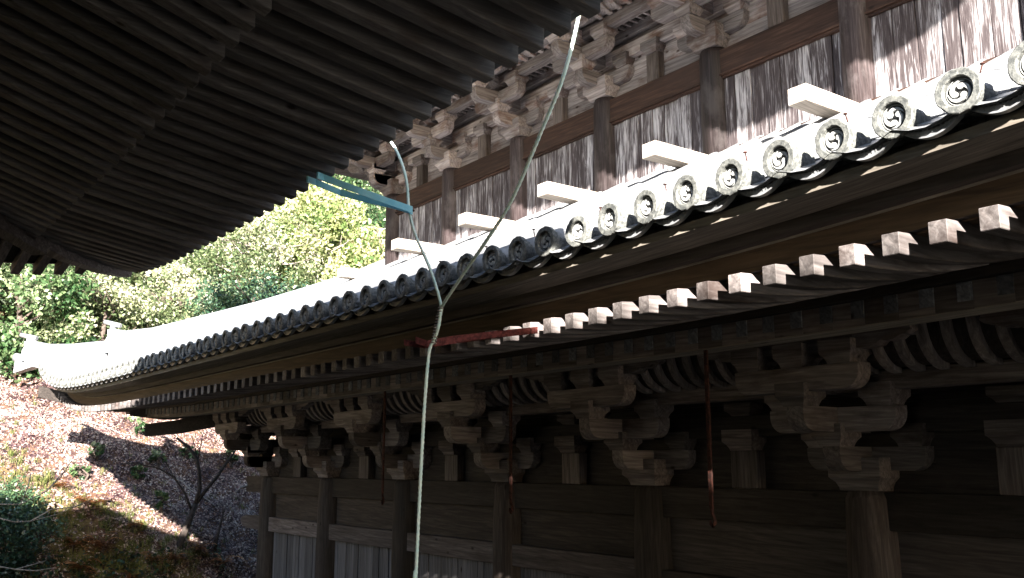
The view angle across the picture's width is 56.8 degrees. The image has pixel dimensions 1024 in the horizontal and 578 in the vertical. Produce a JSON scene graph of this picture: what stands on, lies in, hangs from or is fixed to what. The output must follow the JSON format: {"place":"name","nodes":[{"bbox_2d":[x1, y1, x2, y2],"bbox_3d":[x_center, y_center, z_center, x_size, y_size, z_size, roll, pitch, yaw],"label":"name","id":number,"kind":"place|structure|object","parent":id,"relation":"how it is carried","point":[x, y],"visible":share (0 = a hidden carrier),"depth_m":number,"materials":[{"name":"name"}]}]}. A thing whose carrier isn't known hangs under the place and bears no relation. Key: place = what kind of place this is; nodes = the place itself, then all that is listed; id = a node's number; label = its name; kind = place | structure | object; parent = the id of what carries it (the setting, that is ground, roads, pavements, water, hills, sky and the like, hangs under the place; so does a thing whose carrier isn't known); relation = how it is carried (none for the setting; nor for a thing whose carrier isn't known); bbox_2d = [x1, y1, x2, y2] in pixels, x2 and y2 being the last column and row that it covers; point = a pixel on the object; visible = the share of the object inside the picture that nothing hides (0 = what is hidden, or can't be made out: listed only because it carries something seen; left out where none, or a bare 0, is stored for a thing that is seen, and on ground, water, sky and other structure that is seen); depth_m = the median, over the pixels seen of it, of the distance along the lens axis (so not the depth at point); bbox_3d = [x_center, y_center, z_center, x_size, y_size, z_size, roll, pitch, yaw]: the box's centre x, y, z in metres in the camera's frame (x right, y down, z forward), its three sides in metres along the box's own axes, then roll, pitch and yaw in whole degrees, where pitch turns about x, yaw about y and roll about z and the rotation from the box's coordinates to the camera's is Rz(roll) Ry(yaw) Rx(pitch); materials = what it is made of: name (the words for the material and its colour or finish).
{"place":"outdoors","nodes":[
{"label":"outdoors","id":0,"kind":"place"},
{"bbox_2d":[0,252,274,577],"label":"hillside","id":1,"kind":"structure","parent":0,"point":[85,523],"depth_m":23.84,"materials":[{"name":"soil"}]},
{"bbox_2d":[0,472,68,577],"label":"shrub","id":2,"kind":"object","parent":1,"relation":"on","point":[18,512],"visible":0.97,"depth_m":21.37,"materials":[{"name":"green plant"}]},
{"bbox_2d":[0,456,91,570],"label":"bare bush","id":3,"kind":"object","parent":1,"relation":"on","point":[54,482],"visible":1,"depth_m":17.89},
{"bbox_2d":[0,263,98,382],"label":"tree","id":4,"kind":"object","parent":1,"relation":"on","point":[11,344],"visible":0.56,"depth_m":27.68,"materials":[{"name":"green plant"}]},
{"bbox_2d":[53,476,75,493],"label":"fern","id":5,"kind":"object","parent":1,"relation":"on","point":[61,483],"visible":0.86,"depth_m":23.15,"materials":[{"name":"brown plant"}]},
{"bbox_2d":[49,530,101,561],"bbox_3d":[-10.204,6.182,22.159,1.366,1.087,0.696,5,-12,-25],"label":"fern","id":6,"kind":"object","parent":1,"relation":"on","point":[74,543],"visible":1,"depth_m":22.22,"materials":[{"name":"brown plant"}]},
{"bbox_2d":[56,554,100,577],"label":"fern","id":7,"kind":"object","parent":1,"relation":"on","point":[79,566],"visible":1,"depth_m":21.91,"materials":[{"name":"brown plant"}]},
{"bbox_2d":[69,463,91,481],"bbox_3d":[-11.003,4.809,24.013,0.575,0.766,0.424,16,-19,-57],"label":"sapling","id":8,"kind":"object","parent":1,"relation":"on","point":[81,476],"visible":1,"depth_m":24.01,"materials":[{"name":"green plant"}]},
{"bbox_2d":[63,491,116,524],"bbox_3d":[-10.196,5.375,22.886,1.132,0.996,0.894,1,-11,-3],"label":"fern","id":9,"kind":"object","parent":1,"relation":"on","point":[81,497],"visible":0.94,"depth_m":22.83,"materials":[{"name":"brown plant"}]},
{"bbox_2d":[86,441,105,461],"bbox_3d":[-10.990,4.439,25.053,0.587,0.886,0.432,-4,-11,21],"label":"sapling","id":10,"kind":"object","parent":1,"relation":"on","point":[100,448],"visible":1,"depth_m":25.00,"materials":[{"name":"green plant"}]},
{"bbox_2d":[93,492,108,506],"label":"fern","id":11,"kind":"object","parent":1,"relation":"on","point":[101,500],"visible":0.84,"depth_m":23.36,"materials":[{"name":"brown plant"}]},
{"bbox_2d":[82,531,124,555],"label":"fern","id":12,"kind":"object","parent":1,"relation":"on","point":[102,548],"visible":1,"depth_m":22.35,"materials":[{"name":"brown plant"}]},
{"bbox_2d":[25,272,185,343],"bbox_3d":[-12.662,1.232,29.615,4.673,3.936,4.538,8,-13,-36],"label":"shrub","id":13,"kind":"object","parent":1,"relation":"on","point":[109,293],"visible":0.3,"depth_m":28.86,"materials":[{"name":"green plant"}]},
{"bbox_2d":[0,421,213,577],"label":"bank grass","id":14,"kind":"structure","parent":1,"relation":"on","point":[45,480],"depth_m":22.94,"materials":[{"name":"green plant"}]},
{"bbox_2d":[25,544,228,577],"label":"ground cover","id":15,"kind":"object","parent":1,"relation":"on","point":[96,557],"visible":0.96,"depth_m":22.23,"materials":[{"name":"green plant"}]},
{"bbox_2d":[121,569,136,577],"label":"fern","id":16,"kind":"object","parent":1,"relation":"on","point":[129,576],"visible":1,"depth_m":22.32,"materials":[{"name":"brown plant"}]},
{"bbox_2d":[123,516,145,534],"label":"fern","id":17,"kind":"object","parent":1,"relation":"on","point":[133,524],"visible":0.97,"depth_m":23.05,"materials":[{"name":"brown plant"}]},
{"bbox_2d":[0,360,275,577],"bbox_3d":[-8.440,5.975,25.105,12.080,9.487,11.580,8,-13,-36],"label":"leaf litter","id":18,"kind":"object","parent":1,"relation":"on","point":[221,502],"visible":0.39,"depth_m":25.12,"materials":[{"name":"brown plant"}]},
{"bbox_2d":[87,420,141,442],"bbox_3d":[-11.166,4.017,26.629,1.510,0.629,0.111,3,-11,-14],"label":"fallen branch","id":19,"kind":"object","parent":18,"relation":"on","point":[109,428],"visible":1,"depth_m":26.63,"materials":[{"name":"white wood"}]},
{"bbox_2d":[173,478,217,507],"bbox_3d":[-8.620,5.561,25.869,1.509,0.810,0.109,-4,-11,18],"label":"fallen branch","id":20,"kind":"object","parent":18,"relation":"on","point":[192,490],"visible":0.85,"depth_m":25.89,"materials":[{"name":"wood"}]},
{"bbox_2d":[129,416,148,436],"bbox_3d":[-10.585,4.033,26.869,0.505,1.053,0.554,-3,-11,14],"label":"sapling","id":21,"kind":"object","parent":1,"relation":"on","point":[140,422],"visible":0.81,"depth_m":26.88,"materials":[{"name":"green plant"}]},
{"bbox_2d":[130,462,147,479],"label":"sapling","id":22,"kind":"object","parent":1,"relation":"on","point":[136,471],"visible":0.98,"depth_m":25.26,"materials":[{"name":"green plant"}]},
{"bbox_2d":[139,551,166,570],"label":"fern","id":23,"kind":"object","parent":1,"relation":"on","point":[153,558],"visible":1,"depth_m":22.61,"materials":[{"name":"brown plant"}]},
{"bbox_2d":[147,448,167,469],"bbox_3d":[-9.825,4.824,26.140,0.550,0.928,0.434,-8,-13,37],"label":"sapling","id":24,"kind":"object","parent":1,"relation":"on","point":[155,456],"visible":0.92,"depth_m":26.10,"materials":[{"name":"green plant"}]},
{"bbox_2d":[93,258,228,333],"bbox_3d":[-11.180,1.251,31.535,4.820,4.854,4.913,-2,-11,8],"label":"shrub","id":25,"kind":"object","parent":1,"relation":"on","point":[190,283],"visible":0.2,"depth_m":30.96,"materials":[{"name":"green plant"}]},
{"bbox_2d":[152,489,169,514],"bbox_3d":[-8.970,5.563,24.185,0.489,0.876,0.518,8,-13,-36],"label":"sapling","id":26,"kind":"object","parent":1,"relation":"on","point":[164,497],"visible":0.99,"depth_m":24.15,"materials":[{"name":"green plant"}]},
{"bbox_2d":[120,430,235,551],"bbox_3d":[-8.294,5.130,23.733,2.939,3.250,0.516,8,-13,-36],"label":"bare tree","id":27,"kind":"object","parent":1,"relation":"on","point":[187,524],"visible":0.94,"depth_m":23.95,"materials":[{"name":"brown plant"}]},
{"bbox_2d":[159,552,196,576],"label":"fern","id":28,"kind":"object","parent":1,"relation":"on","point":[174,558],"visible":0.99,"depth_m":22.82,"materials":[{"name":"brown plant"}]},
{"bbox_2d":[178,443,198,458],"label":"sapling","id":29,"kind":"object","parent":1,"relation":"on","point":[186,454],"visible":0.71,"depth_m":27.21,"materials":[{"name":"green plant"}]},
{"bbox_2d":[190,540,218,565],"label":"fern","id":30,"kind":"object","parent":1,"relation":"on","point":[195,542],"visible":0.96,"depth_m":23.54,"materials":[{"name":"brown plant"}]},
{"bbox_2d":[211,553,244,573],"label":"fern","id":31,"kind":"object","parent":1,"relation":"on","point":[218,559],"visible":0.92,"depth_m":23.54,"materials":[{"name":"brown plant"}]},
{"bbox_2d":[222,449,238,468],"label":"sapling","id":32,"kind":"object","parent":1,"relation":"on","point":[228,453],"visible":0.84,"depth_m":28.03,"materials":[{"name":"green plant"}]},
{"bbox_2d":[174,258,309,321],"bbox_3d":[-8.442,2.011,30.500,4.898,5.804,5.007,-2,-11,13],"label":"shrub","id":33,"kind":"object","parent":1,"relation":"on","point":[226,299],"visible":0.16,"depth_m":29.59,"materials":[{"name":"green plant"}]},
{"bbox_2d":[175,198,327,306],"bbox_3d":[-9.440,-0.484,36.151,6.765,6.688,5.689,8,-13,-36],"label":"shrub","id":34,"kind":"object","parent":1,"relation":"on","point":[260,254],"visible":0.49,"depth_m":35.22,"materials":[{"name":"green plant"}]},
{"bbox_2d":[241,181,384,287],"bbox_3d":[-8.337,-1.284,40.010,6.700,8.515,6.154,8,-13,-36],"label":"tree","id":35,"kind":"object","parent":1,"relation":"on","point":[333,218],"visible":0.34,"depth_m":38.91,"materials":[{"name":"green plant"}]},
{"bbox_2d":[268,174,385,250],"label":"tree","id":36,"kind":"object","parent":1,"relation":"on","point":[372,211],"visible":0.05,"depth_m":46.07,"materials":[{"name":"green plant"}]},
{"bbox_2d":[317,213,384,279],"bbox_3d":[-5.561,0.408,40.156,6.626,7.316,5.768,8,-13,-36],"label":"tree","id":37,"kind":"object","parent":1,"relation":"on","point":[366,240],"visible":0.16,"depth_m":38.78,"materials":[{"name":"green plant"}]},
{"bbox_2d":[12,0,1023,577],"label":"temple hall","id":38,"kind":"structure","parent":1,"relation":"on","point":[800,222],"depth_m":10.29,"materials":[{"name":"wood"}]},
{"bbox_2d":[381,391,385,504],"bbox_3d":[-1.629,2.004,12.040,0.033,1.451,0.071,8,-13,-36],"label":"hanging rod","id":39,"kind":"object","parent":38,"relation":"hanging from","point":[383,449],"visible":0.93,"depth_m":12.03,"materials":[{"name":"metal"}]},
{"bbox_2d":[404,327,537,347],"bbox_3d":[-0.312,0.367,7.134,1.012,0.169,0.130,0,-11,0],"label":"steel bracket","id":40,"kind":"object","parent":38,"relation":"attached to","point":[423,343],"visible":0.96,"depth_m":7.13,"materials":[{"name":"brown metal"}]},
{"bbox_2d":[509,375,513,513],"bbox_3d":[-0.009,1.603,9.879,0.033,1.451,0.071,8,-13,-36],"label":"hanging rod","id":41,"kind":"object","parent":38,"relation":"hanging from","point":[511,509],"visible":0.91,"depth_m":9.87,"materials":[{"name":"metal"}]},
{"bbox_2d":[703,350,716,527],"bbox_3d":[1.611,1.203,7.719,0.033,1.451,0.071,8,-13,-36],"label":"hanging rod","id":42,"kind":"object","parent":38,"relation":"hanging from","point":[708,432],"visible":0.93,"depth_m":7.71,"materials":[{"name":"metal"}]},
{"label":"ground","id":43,"kind":"structure","parent":0,"visible":0},
{"bbox_2d":[0,181,385,348],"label":"wood","id":44,"kind":"object","parent":43,"relation":"on","point":[143,276],"visible":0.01,"depth_m":33.75,"materials":[{"name":"green plant"}]},
{"bbox_2d":[0,0,603,276],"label":"temple building","id":45,"kind":"structure","parent":43,"relation":"on","point":[140,136],"depth_m":6.18,"materials":[{"name":"wood"}]},
{"bbox_2d":[306,172,414,214],"bbox_3d":[-1.136,-0.697,7.101,0.799,0.300,0.296,2,-11,-12],"label":"steel bracket","id":46,"kind":"object","parent":45,"relation":"attached to","point":[365,196],"visible":1,"depth_m":7.04,"materials":[{"name":"metal"}]},
{"bbox_2d":[390,15,580,577],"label":"cable","id":47,"kind":"object","parent":45,"relation":"hanging from","point":[482,246],"visible":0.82,"depth_m":6.61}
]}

